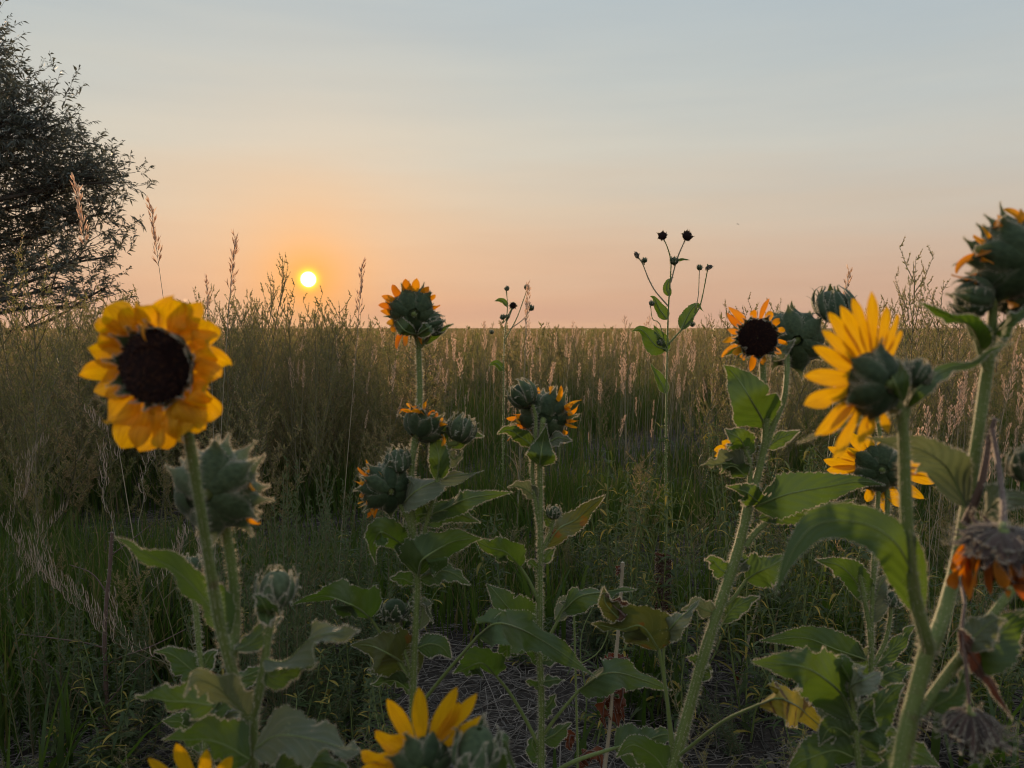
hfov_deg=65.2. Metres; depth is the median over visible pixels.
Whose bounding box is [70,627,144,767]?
willow leaved herb
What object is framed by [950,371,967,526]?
grass stalk
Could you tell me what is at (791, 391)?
weed plant
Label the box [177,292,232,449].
weed plant
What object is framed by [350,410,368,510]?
grass stalk
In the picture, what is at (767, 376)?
weed plant
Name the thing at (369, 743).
weed plant
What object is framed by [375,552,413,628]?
willow leaved herb
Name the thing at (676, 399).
weed plant
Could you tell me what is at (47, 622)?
willow leaved herb
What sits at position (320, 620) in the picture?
sagebrush plant
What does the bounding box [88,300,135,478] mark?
weed plant
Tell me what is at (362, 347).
weed plant
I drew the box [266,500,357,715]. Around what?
sagebrush plant
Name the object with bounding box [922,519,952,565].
weed plant
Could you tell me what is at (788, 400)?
weed plant
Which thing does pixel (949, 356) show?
weed plant
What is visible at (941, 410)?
grass stalk
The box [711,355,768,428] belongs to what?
weed plant
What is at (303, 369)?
grass stalk
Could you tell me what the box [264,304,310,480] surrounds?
weed plant
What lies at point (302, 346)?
grass stalk
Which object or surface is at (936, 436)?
grass stalk
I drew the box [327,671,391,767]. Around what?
willow leaved herb
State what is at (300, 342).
weed plant
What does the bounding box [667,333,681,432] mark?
grass stalk
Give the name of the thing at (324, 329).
weed plant
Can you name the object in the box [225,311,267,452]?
weed plant
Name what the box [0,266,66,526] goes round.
weed plant
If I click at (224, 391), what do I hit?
weed plant
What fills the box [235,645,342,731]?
willow leaved herb
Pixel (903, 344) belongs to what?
weed plant
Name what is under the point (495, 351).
grass stalk
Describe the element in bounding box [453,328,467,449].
grass stalk
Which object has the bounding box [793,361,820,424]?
weed plant
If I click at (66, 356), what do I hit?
weed plant
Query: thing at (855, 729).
sunflower plant
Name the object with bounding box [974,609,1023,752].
willow leaved herb
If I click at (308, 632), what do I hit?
sagebrush plant
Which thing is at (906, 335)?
weed plant
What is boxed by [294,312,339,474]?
weed plant
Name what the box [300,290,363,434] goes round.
weed plant
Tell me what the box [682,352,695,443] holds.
grass stalk
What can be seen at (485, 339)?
grass stalk
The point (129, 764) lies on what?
weed plant
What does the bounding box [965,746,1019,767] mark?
willow leaved herb
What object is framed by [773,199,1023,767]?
sunflower plant
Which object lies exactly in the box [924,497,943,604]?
grass stalk
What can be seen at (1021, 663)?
willow leaved herb
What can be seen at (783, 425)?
weed plant
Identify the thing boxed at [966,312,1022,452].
weed plant
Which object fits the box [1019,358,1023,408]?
grass stalk
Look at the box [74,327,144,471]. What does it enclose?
weed plant
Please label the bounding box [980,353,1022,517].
grass stalk
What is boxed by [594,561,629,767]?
dead stalk
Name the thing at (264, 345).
weed plant
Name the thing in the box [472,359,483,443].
grass stalk
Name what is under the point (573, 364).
weed plant
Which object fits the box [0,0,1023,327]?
sky
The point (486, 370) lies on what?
weed plant
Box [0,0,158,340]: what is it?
tree
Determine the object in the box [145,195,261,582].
grass stalk
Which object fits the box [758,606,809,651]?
sagebrush plant
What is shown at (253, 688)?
sagebrush plant
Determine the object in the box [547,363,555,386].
grass stalk
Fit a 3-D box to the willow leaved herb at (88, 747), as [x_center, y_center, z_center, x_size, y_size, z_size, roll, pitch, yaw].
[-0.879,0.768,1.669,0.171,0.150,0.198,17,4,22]
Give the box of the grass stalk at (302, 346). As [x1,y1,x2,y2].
[296,328,306,386]
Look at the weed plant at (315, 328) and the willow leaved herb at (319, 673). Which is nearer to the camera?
the willow leaved herb at (319, 673)
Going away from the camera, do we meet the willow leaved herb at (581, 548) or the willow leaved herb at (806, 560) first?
the willow leaved herb at (806, 560)
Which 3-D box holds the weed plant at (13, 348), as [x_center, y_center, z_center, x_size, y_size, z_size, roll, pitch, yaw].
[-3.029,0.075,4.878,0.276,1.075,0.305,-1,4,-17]
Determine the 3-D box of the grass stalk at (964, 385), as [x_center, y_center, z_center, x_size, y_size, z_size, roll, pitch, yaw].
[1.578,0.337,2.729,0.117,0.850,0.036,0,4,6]
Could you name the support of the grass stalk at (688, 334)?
on the ground at (768, 741)
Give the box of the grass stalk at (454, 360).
[450,339,455,416]
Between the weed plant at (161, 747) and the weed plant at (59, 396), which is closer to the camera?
the weed plant at (161, 747)
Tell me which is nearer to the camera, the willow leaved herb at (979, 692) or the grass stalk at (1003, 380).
the willow leaved herb at (979, 692)
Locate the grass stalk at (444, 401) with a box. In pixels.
[441,371,447,497]
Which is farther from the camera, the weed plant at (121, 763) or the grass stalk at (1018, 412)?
the grass stalk at (1018, 412)
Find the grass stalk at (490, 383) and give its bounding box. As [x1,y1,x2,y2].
[487,342,499,462]
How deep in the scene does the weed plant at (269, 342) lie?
6.08 m
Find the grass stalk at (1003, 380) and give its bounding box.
[1000,374,1011,461]
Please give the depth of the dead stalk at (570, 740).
1.35 m
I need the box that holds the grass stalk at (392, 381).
[378,360,396,433]
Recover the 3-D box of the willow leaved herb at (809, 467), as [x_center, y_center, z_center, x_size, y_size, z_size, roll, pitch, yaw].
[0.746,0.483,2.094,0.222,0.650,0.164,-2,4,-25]
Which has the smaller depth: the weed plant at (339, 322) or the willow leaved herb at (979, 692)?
the willow leaved herb at (979, 692)
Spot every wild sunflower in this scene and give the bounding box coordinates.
[489,284,533,479]
[631,229,713,551]
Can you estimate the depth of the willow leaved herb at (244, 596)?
1.95 m
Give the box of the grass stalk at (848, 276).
[808,264,852,575]
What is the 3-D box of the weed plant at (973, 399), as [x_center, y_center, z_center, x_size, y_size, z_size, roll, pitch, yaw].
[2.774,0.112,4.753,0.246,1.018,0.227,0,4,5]
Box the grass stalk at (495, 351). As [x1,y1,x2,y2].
[492,337,496,426]
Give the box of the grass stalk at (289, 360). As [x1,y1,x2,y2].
[287,356,305,509]
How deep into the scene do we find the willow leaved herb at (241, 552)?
2.58 m
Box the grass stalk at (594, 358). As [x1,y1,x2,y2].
[588,354,595,467]
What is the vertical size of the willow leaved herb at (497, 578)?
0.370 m
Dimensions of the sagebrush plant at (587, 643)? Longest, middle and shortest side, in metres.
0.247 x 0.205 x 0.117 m
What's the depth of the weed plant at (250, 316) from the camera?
5.02 m
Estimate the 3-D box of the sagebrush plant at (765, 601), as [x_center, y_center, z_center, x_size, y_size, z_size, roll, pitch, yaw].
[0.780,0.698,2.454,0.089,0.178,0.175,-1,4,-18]
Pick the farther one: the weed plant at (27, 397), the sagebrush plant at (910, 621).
the weed plant at (27, 397)
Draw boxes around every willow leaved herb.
[15,761,32,767]
[27,611,70,688]
[36,718,141,767]
[42,610,123,672]
[69,633,145,767]
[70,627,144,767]
[76,605,152,706]
[79,744,195,767]
[82,523,122,568]
[101,673,168,730]
[155,527,192,550]
[171,573,226,673]
[181,660,224,684]
[216,652,258,688]
[217,536,250,588]
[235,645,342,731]
[236,621,331,756]
[237,657,344,767]
[238,569,302,681]
[240,576,297,697]
[284,571,336,651]
[284,613,343,724]
[284,682,348,724]
[285,688,309,712]
[295,589,387,735]
[299,606,360,710]
[321,616,377,767]
[323,604,372,688]
[327,619,400,730]
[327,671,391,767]
[331,530,430,662]
[339,619,394,709]
[359,576,452,639]
[359,653,393,763]
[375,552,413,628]
[388,584,426,631]
[449,557,486,592]
[462,507,510,615]
[491,616,558,668]
[533,520,606,596]
[563,572,671,744]
[564,522,606,581]
[575,419,674,658]
[575,534,641,659]
[577,499,643,651]
[579,518,630,586]
[581,437,677,653]
[587,610,604,645]
[589,477,658,659]
[617,463,701,690]
[622,489,705,717]
[629,542,752,722]
[663,519,738,744]
[692,527,791,743]
[697,423,757,668]
[722,495,836,719]
[745,641,842,767]
[750,433,837,622]
[752,540,832,702]
[752,667,796,715]
[753,445,837,651]
[753,503,894,688]
[755,754,794,767]
[756,528,814,596]
[757,540,856,717]
[776,460,871,705]
[779,538,829,594]
[792,729,844,765]
[798,605,842,647]
[813,549,854,604]
[814,538,853,583]
[830,520,933,698]
[857,545,905,620]
[874,568,984,715]
[891,567,939,612]
[892,573,1000,740]
[894,623,947,717]
[907,640,1021,714]
[942,644,1023,766]
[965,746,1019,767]
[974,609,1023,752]
[994,633,1023,691]
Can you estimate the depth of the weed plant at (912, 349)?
2.91 m
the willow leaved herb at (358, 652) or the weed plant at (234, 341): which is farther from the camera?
the weed plant at (234, 341)
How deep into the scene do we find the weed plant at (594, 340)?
9.35 m
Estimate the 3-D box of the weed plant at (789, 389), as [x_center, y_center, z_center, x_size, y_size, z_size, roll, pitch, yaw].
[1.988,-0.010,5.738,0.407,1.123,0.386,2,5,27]
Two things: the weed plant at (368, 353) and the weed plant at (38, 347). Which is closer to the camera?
the weed plant at (38, 347)
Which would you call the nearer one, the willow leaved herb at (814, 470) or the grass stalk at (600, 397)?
the willow leaved herb at (814, 470)
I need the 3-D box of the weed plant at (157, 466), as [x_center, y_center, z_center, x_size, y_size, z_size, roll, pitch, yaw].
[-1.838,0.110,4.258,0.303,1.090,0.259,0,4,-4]
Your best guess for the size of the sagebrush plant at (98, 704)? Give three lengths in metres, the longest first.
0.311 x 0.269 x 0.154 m
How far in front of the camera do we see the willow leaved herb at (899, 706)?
1.91 m
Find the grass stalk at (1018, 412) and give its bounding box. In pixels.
[1015,392,1019,523]
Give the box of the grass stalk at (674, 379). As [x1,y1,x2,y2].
[667,350,677,447]
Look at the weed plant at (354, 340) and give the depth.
5.03 m
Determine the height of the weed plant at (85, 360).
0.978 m
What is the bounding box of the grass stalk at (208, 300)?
[204,274,243,439]
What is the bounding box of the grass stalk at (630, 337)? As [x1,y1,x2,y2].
[624,331,635,459]
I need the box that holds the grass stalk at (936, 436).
[913,388,941,540]
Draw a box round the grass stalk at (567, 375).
[558,344,570,453]
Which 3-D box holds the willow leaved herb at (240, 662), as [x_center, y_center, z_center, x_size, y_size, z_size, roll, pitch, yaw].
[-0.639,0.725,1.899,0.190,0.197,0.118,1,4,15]
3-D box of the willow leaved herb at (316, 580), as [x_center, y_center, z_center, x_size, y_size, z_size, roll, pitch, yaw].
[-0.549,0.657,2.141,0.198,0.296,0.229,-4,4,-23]
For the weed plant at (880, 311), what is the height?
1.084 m
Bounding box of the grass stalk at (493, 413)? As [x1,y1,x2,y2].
[492,367,497,462]
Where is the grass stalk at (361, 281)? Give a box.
[290,257,368,661]
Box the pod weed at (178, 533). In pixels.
[29,404,194,712]
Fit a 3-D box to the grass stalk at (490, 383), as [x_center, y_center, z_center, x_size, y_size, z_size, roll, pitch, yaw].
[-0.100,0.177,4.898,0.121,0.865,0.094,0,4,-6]
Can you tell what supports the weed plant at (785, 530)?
on the ground at (768, 741)
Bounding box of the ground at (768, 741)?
[0,361,1023,767]
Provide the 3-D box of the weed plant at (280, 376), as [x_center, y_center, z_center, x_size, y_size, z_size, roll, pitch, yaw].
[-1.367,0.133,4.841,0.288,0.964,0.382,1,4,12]
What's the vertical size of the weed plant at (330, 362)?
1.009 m
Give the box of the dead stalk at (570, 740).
[563,615,610,767]
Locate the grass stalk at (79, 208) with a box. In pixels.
[70,173,196,592]
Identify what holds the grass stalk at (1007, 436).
on the ground at (768, 741)
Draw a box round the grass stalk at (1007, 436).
[971,423,1011,608]
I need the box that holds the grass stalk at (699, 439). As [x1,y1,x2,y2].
[696,390,700,481]
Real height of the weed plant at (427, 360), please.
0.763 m
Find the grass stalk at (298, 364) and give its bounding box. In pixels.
[288,360,299,467]
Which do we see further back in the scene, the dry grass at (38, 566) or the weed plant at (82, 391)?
the weed plant at (82, 391)
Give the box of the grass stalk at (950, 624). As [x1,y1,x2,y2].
[908,427,998,742]
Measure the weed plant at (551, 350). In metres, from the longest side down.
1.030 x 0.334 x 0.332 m
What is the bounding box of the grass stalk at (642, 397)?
[635,351,649,465]
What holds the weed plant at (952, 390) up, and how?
on the ground at (768, 741)
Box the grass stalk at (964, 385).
[962,360,981,520]
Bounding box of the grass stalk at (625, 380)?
[624,359,625,425]
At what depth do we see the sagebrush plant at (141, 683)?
1.80 m
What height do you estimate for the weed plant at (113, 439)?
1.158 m
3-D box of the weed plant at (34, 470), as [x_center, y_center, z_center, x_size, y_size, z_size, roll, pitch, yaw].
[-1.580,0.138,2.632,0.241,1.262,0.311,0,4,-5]
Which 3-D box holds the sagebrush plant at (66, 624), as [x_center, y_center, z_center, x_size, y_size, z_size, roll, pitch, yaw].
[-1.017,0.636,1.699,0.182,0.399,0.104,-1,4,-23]
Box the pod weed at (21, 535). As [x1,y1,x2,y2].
[0,432,67,607]
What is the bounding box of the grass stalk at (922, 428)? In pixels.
[874,426,923,636]
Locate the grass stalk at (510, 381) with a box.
[504,364,512,480]
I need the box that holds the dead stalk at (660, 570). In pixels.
[653,552,671,724]
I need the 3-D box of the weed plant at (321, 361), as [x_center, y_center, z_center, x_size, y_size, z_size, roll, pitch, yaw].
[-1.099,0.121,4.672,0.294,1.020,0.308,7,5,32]
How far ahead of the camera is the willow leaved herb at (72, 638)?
2.00 m
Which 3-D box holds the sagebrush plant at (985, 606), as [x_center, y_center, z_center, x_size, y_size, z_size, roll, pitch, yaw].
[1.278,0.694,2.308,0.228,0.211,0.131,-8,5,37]
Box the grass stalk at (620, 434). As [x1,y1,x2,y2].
[608,415,625,506]
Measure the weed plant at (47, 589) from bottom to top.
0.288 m
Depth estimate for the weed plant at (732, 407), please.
5.16 m
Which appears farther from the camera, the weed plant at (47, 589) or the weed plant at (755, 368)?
the weed plant at (755, 368)
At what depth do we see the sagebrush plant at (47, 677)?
1.70 m
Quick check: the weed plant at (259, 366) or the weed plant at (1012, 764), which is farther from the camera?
the weed plant at (259, 366)
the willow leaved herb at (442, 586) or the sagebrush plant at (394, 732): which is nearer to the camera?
the sagebrush plant at (394, 732)
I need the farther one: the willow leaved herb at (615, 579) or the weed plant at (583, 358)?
the weed plant at (583, 358)
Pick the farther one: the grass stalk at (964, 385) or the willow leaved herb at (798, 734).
the grass stalk at (964, 385)
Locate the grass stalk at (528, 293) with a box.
[489,280,530,524]
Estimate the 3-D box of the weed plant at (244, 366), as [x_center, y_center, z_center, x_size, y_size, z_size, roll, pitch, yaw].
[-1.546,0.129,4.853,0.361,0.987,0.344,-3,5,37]
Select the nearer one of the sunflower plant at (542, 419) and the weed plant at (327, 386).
the sunflower plant at (542, 419)
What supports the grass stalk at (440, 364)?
on the ground at (768, 741)
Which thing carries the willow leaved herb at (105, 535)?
on the ground at (768, 741)
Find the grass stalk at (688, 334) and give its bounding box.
[669,332,689,430]
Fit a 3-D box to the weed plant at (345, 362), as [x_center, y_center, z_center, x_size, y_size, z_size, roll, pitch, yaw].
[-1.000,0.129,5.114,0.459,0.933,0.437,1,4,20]
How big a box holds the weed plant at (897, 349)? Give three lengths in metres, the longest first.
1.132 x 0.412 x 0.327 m
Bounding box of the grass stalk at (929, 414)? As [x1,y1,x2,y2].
[922,404,940,575]
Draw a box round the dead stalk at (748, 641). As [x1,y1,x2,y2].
[732,587,765,703]
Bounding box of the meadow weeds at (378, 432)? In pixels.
[0,310,1023,689]
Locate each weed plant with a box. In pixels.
[0,232,69,543]
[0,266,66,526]
[0,282,39,462]
[0,313,33,479]
[0,315,34,386]
[0,320,25,414]
[0,342,47,468]
[0,758,38,767]
[2,330,75,494]
[2,654,97,713]
[13,313,61,423]
[16,572,63,637]
[23,287,91,447]
[28,296,92,512]
[29,294,102,534]
[33,330,90,485]
[39,335,96,504]
[42,300,98,519]
[42,320,104,496]
[46,288,99,447]
[46,312,76,408]
[48,302,95,427]
[48,307,103,447]
[51,321,84,384]
[56,299,97,383]
[67,302,123,489]
[71,305,97,354]
[73,326,100,488]
[73,326,113,465]
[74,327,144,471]
[75,303,103,351]
[75,339,117,505]
[77,291,105,388]
[84,300,136,485]
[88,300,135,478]
[93,701,156,767]
[95,283,147,475]
[102,290,137,486]
[114,291,178,529]
[114,744,166,767]
[124,447,162,508]
[133,284,202,460]
[146,680,198,763]
[149,450,165,506]
[170,712,273,767]
[176,336,233,458]
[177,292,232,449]
[192,284,232,371]
[204,307,218,339]
[204,311,227,437]
[205,283,264,540]
[208,303,240,435]
[211,341,232,442]
[213,612,314,719]
[215,293,269,443]
[215,332,235,406]
[215,334,256,449]
[220,296,270,398]
[221,331,289,453]
[222,304,273,464]
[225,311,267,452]
[228,323,267,408]
[230,254,290,534]
[231,288,284,469]
[231,299,297,488]
[232,272,278,480]
[239,315,277,449]
[241,609,340,723]
[244,310,276,398]
[247,314,288,384]
[255,330,288,409]
[258,696,342,735]
[260,334,351,498]
[262,278,322,508]
[263,328,302,458]
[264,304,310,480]
[264,339,325,448]
[267,307,304,387]
[271,313,304,456]
[271,324,310,418]
[273,565,330,638]
[275,314,322,463]
[282,551,358,642]
[289,286,344,513]
[289,329,328,476]
[290,302,354,505]
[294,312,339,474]
[295,313,336,394]
[296,309,329,407]
[296,326,320,380]
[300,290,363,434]
[300,319,339,449]
[301,315,375,485]
[311,323,376,449]
[317,311,351,382]
[320,323,349,466]
[321,336,368,424]
[322,335,397,455]
[323,315,380,445]
[326,323,380,463]
[341,727,393,767]
[351,323,396,419]
[352,339,393,449]
[356,315,379,428]
[356,336,396,453]
[414,352,442,403]
[424,343,450,385]
[427,324,447,392]
[429,334,449,392]
[431,343,459,398]
[431,515,485,592]
[439,321,457,394]
[466,333,493,418]
[467,332,499,391]
[475,321,499,387]
[484,519,533,580]
[491,334,526,421]
[519,351,554,390]
[532,323,558,385]
[532,335,559,385]
[560,327,595,387]
[561,339,588,398]
[576,336,618,416]
[584,333,616,388]
[586,323,618,401]
[596,332,619,394]
[605,323,631,400]
[612,323,650,433]
[635,335,664,386]
[637,576,672,607]
[654,655,741,767]
[656,334,684,407]
[658,339,684,426]
[660,352,691,434]
[669,335,702,404]
[676,306,744,518]
[682,320,713,393]
[684,314,711,415]
[685,615,762,660]
[692,300,761,523]
[692,343,713,387]
[703,326,736,392]
[709,312,729,377]
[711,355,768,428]
[715,355,782,461]
[716,306,778,428]
[716,359,769,439]
[735,291,793,529]
[749,724,808,767]
[754,315,828,474]
[766,361,810,429]
[768,298,783,428]
[768,365,807,471]
[769,525,805,598]
[770,306,805,429]
[771,307,824,471]
[772,370,809,415]
[776,322,833,456]
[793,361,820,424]
[794,317,857,538]
[801,320,856,500]
[805,324,838,466]
[820,403,858,499]
[851,298,907,446]
[864,237,952,516]
[871,268,941,519]
[878,298,937,490]
[881,295,914,436]
[889,285,921,449]
[908,308,975,443]
[909,291,951,425]
[914,304,966,427]
[919,276,1008,535]
[919,320,960,444]
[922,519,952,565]
[923,315,976,424]
[949,319,1000,412]
[955,317,1003,448]
[962,330,1008,424]
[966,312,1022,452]
[967,336,1008,460]
[981,752,1023,767]
[988,349,1021,451]
[1002,319,1023,448]
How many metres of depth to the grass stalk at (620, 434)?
3.71 m
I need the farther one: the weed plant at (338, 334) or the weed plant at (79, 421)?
the weed plant at (338, 334)
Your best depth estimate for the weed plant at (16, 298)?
4.26 m
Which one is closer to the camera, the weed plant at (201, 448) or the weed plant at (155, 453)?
the weed plant at (155, 453)
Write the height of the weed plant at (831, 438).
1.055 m
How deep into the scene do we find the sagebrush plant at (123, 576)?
2.31 m
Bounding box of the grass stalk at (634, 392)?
[624,346,638,461]
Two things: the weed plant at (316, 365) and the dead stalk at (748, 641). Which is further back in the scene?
the weed plant at (316, 365)
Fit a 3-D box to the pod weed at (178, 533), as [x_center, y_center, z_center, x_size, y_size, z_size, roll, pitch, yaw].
[-0.797,0.442,1.639,0.237,0.794,0.320,0,4,-1]
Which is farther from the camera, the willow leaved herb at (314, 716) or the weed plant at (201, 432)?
the weed plant at (201, 432)
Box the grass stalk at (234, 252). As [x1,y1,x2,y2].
[214,229,239,559]
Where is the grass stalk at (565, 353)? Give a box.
[558,333,567,457]
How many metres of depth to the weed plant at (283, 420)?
3.94 m
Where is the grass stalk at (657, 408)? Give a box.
[649,352,665,463]
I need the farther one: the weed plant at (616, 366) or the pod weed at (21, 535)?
the weed plant at (616, 366)
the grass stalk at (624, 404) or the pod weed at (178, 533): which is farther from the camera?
the grass stalk at (624, 404)
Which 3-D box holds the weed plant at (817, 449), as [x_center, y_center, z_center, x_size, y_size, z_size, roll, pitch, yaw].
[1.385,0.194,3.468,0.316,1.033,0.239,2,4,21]
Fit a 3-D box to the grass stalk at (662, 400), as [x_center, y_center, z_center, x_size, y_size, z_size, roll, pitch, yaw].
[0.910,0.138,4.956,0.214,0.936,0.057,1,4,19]
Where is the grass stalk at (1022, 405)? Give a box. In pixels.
[1007,403,1023,525]
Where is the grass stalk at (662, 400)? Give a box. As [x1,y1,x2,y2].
[655,331,665,465]
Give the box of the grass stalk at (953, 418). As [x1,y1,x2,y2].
[927,386,963,564]
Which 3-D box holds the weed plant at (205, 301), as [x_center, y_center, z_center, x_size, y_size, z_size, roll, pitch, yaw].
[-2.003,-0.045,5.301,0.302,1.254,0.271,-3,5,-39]
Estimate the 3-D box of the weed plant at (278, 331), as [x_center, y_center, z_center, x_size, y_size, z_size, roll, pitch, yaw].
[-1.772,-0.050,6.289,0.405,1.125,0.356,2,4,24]
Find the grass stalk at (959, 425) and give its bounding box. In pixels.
[945,394,964,521]
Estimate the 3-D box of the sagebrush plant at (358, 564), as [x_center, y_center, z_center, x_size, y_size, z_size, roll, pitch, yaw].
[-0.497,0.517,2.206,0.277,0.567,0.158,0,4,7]
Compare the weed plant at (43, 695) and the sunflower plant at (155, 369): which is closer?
the sunflower plant at (155, 369)
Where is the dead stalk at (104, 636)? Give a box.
[18,523,184,767]
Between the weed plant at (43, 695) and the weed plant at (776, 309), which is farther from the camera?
the weed plant at (776, 309)
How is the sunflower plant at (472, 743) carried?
on the ground at (768, 741)
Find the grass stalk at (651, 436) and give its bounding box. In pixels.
[647,418,653,489]
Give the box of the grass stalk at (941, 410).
[924,395,943,545]
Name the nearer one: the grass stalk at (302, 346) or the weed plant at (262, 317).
the weed plant at (262, 317)
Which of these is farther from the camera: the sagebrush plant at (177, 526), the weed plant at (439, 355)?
the weed plant at (439, 355)
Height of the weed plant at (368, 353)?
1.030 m
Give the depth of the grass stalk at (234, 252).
2.19 m
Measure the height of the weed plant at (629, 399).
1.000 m
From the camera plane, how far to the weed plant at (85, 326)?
5.82 m
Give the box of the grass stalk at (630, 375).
[623,363,633,469]
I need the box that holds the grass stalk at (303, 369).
[280,360,305,494]
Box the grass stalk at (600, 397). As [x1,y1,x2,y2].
[589,332,604,468]
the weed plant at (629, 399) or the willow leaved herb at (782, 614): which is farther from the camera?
the weed plant at (629, 399)
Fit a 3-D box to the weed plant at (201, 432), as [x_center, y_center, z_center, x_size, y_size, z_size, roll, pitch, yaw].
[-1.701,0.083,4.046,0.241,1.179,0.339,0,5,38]
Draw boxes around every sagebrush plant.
[0,589,81,767]
[1,525,48,676]
[7,561,90,767]
[55,617,181,767]
[80,544,156,604]
[115,604,162,743]
[124,527,189,609]
[136,560,177,646]
[144,555,200,648]
[160,518,199,553]
[172,514,265,767]
[187,747,221,767]
[211,534,270,673]
[215,472,304,721]
[236,653,328,764]
[248,446,332,714]
[249,555,320,716]
[261,662,364,760]
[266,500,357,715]
[289,474,377,671]
[297,602,350,654]
[301,593,403,741]
[310,492,395,720]
[315,463,407,653]
[375,551,412,594]
[376,726,451,767]
[385,548,410,571]
[565,578,612,665]
[576,571,605,643]
[599,590,641,709]
[700,681,745,758]
[744,587,782,628]
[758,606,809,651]
[761,581,824,636]
[877,607,908,665]
[899,607,938,677]
[955,587,997,618]
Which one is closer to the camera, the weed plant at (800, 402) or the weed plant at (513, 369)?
the weed plant at (800, 402)
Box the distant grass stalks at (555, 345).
[0,316,1023,466]
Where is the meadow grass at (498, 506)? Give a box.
[0,328,1023,767]
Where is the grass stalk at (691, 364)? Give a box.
[686,346,693,429]
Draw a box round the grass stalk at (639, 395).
[634,344,644,456]
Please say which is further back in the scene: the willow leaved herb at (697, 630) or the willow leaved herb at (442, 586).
the willow leaved herb at (442, 586)
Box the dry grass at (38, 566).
[26,450,202,665]
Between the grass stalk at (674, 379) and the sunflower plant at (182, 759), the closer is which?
the sunflower plant at (182, 759)
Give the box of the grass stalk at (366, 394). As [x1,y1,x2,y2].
[357,372,369,456]
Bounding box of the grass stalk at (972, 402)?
[945,378,977,563]
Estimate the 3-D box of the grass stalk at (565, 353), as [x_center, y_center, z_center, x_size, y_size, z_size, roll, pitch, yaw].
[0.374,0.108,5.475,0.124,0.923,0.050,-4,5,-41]
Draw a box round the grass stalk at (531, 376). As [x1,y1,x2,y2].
[511,345,534,461]
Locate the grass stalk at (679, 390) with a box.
[676,340,685,457]
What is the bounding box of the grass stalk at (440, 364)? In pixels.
[426,358,442,477]
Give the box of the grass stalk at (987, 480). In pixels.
[983,445,991,610]
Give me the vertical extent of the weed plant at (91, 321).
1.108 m
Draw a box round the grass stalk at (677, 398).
[675,374,680,472]
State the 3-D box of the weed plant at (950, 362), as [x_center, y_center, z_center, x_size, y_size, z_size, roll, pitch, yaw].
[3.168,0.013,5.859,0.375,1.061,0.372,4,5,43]
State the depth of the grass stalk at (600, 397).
5.01 m
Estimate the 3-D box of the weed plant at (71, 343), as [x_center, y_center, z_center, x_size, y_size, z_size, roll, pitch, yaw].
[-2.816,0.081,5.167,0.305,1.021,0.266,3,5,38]
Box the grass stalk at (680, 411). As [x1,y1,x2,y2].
[668,372,686,482]
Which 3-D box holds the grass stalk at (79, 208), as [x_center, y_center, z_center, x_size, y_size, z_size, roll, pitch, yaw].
[-1.052,0.120,2.183,0.155,1.360,0.381,3,5,38]
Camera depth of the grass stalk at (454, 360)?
5.59 m
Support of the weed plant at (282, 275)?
on the ground at (768, 741)
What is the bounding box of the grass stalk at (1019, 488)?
[1016,435,1023,598]
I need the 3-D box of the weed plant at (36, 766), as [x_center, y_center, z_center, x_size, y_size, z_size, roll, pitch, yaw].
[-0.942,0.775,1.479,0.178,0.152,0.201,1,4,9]
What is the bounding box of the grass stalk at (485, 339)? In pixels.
[482,321,492,441]
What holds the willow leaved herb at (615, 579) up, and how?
on the ground at (768, 741)
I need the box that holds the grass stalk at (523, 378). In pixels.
[505,299,527,512]
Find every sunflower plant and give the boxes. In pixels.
[79,295,362,767]
[148,743,232,767]
[154,552,259,759]
[292,278,596,733]
[361,687,515,767]
[452,377,675,767]
[593,299,883,767]
[750,646,940,767]
[759,283,932,698]
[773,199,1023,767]
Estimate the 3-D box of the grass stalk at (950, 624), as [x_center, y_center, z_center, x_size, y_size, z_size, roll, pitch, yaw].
[0.936,0.461,1.742,0.207,0.743,0.033,0,4,0]
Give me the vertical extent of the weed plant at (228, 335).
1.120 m
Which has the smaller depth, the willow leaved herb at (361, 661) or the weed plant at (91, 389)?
the willow leaved herb at (361, 661)
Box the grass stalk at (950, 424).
[930,405,953,587]
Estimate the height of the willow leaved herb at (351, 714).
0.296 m
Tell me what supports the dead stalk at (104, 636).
on the ground at (768, 741)
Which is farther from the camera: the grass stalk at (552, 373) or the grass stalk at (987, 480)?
the grass stalk at (552, 373)
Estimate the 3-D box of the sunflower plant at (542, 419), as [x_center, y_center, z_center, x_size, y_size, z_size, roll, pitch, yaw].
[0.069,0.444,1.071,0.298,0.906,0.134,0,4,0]
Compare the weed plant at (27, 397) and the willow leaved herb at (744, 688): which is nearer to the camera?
the willow leaved herb at (744, 688)
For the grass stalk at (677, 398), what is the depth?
4.08 m
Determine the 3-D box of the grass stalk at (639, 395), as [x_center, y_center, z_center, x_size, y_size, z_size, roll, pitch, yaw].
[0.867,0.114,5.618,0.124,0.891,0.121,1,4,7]
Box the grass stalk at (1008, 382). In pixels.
[998,335,1019,453]
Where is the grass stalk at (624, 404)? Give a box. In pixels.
[620,370,631,477]
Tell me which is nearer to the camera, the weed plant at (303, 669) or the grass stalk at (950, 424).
the weed plant at (303, 669)
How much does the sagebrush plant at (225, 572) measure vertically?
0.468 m
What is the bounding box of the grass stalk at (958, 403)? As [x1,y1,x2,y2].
[920,379,963,559]
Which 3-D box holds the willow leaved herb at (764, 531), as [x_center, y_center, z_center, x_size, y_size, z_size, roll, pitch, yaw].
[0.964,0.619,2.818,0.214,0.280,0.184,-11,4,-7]
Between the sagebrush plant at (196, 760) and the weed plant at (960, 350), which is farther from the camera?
the weed plant at (960, 350)
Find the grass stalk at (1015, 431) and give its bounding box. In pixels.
[1011,428,1016,521]

